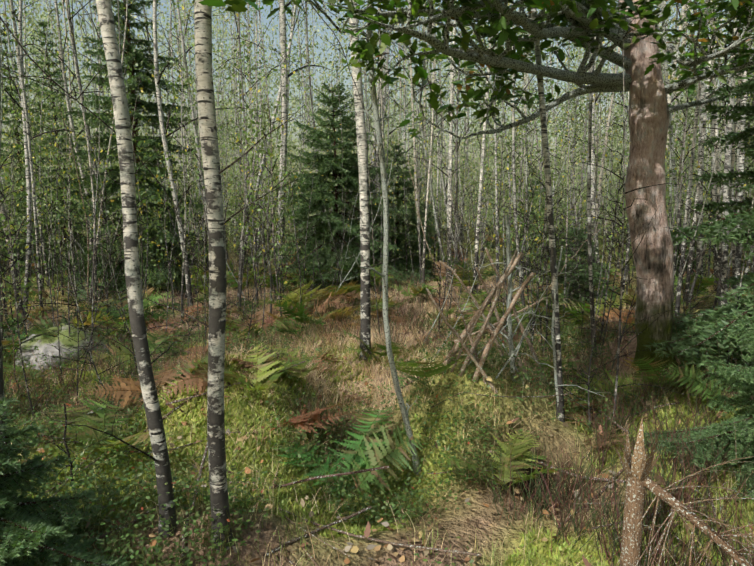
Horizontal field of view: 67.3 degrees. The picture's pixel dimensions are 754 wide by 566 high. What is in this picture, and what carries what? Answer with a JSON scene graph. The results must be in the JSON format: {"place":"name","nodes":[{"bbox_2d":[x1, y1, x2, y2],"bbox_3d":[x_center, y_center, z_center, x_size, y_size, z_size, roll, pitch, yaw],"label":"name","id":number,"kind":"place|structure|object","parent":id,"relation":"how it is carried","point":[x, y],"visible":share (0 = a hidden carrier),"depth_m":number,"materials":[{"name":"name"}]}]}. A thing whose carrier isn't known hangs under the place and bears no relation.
{"place":"outdoors","nodes":[
{"label":"outdoors","id":0,"kind":"place"},
{"bbox_2d":[0,0,752,211],"label":"sky","id":1,"kind":"structure","parent":0,"point":[264,20],"materials":[{"name":"blue"}]},
{"bbox_2d":[2,210,753,565],"bbox_3d":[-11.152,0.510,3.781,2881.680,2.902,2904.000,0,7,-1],"label":"forest ground","id":2,"kind":"structure","parent":0,"point":[490,524],"depth_m":3.63,"materials":[{"name":"green plant"}]},
{"bbox_2d":[3,313,110,370],"bbox_3d":[-4.463,0.881,7.638,1.129,1.303,4.536,-6,9,-39],"label":"boulder","id":3,"kind":"object","parent":2,"relation":"on","point":[42,344],"visible":0.44,"depth_m":5.85,"materials":[{"name":"stone"}]},
{"bbox_2d":[0,233,752,533],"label":"ferns","id":4,"kind":"object","parent":2,"relation":"on","point":[355,459],"visible":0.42,"depth_m":4.56,"materials":[{"name":"green plant"}]},
{"bbox_2d":[0,0,753,565],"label":"spruce","id":5,"kind":"object","parent":2,"relation":"on","point":[60,538],"depth_m":10.50,"materials":[{"name":"green plant"}]},
{"bbox_2d":[0,0,753,550],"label":"birch","id":6,"kind":"object","parent":2,"relation":"on","point":[210,174],"depth_m":9.03,"materials":[{"name":"green plant"}]},
{"bbox_2d":[1,272,753,565],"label":"plants","id":7,"kind":"object","parent":2,"relation":"on","point":[615,535],"visible":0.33,"depth_m":3.54,"materials":[{"name":"green plant"}]},
{"bbox_2d":[1,105,753,565],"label":"dead branches","id":8,"kind":"object","parent":2,"relation":"on","point":[467,333],"visible":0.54,"depth_m":3.97,"materials":[{"name":"brown wood"}]},
{"bbox_2d":[20,295,753,565],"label":"leaf litter","id":9,"kind":"object","parent":2,"relation":"on","point":[367,531],"visible":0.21,"depth_m":3.24,"materials":[{"name":"brown plant"}]},
{"bbox_2d":[75,0,753,474],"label":"lichen tree branches","id":10,"kind":"object","parent":2,"relation":"on","point":[385,266],"visible":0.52,"depth_m":3.62,"materials":[{"name":"grey wood"}]},
{"bbox_2d":[306,0,753,375],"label":"oak tree","id":11,"kind":"object","parent":2,"relation":"on","point":[597,80],"depth_m":4.57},
{"bbox_2d":[192,0,753,140],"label":"leaves","id":12,"kind":"object","parent":11,"relation":"on","point":[367,51],"visible":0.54,"depth_m":3.78,"materials":[{"name":"green plant"}]},
{"bbox_2d":[576,419,753,565],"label":"dead tree","id":13,"kind":"object","parent":2,"relation":"on","point":[637,466],"visible":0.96,"depth_m":2.32,"materials":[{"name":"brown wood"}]},
{"bbox_2d":[3,270,753,565],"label":"grass","id":14,"kind":"structure","parent":0,"point":[348,527],"depth_m":3.73,"materials":[{"name":"green plant"}]}
]}

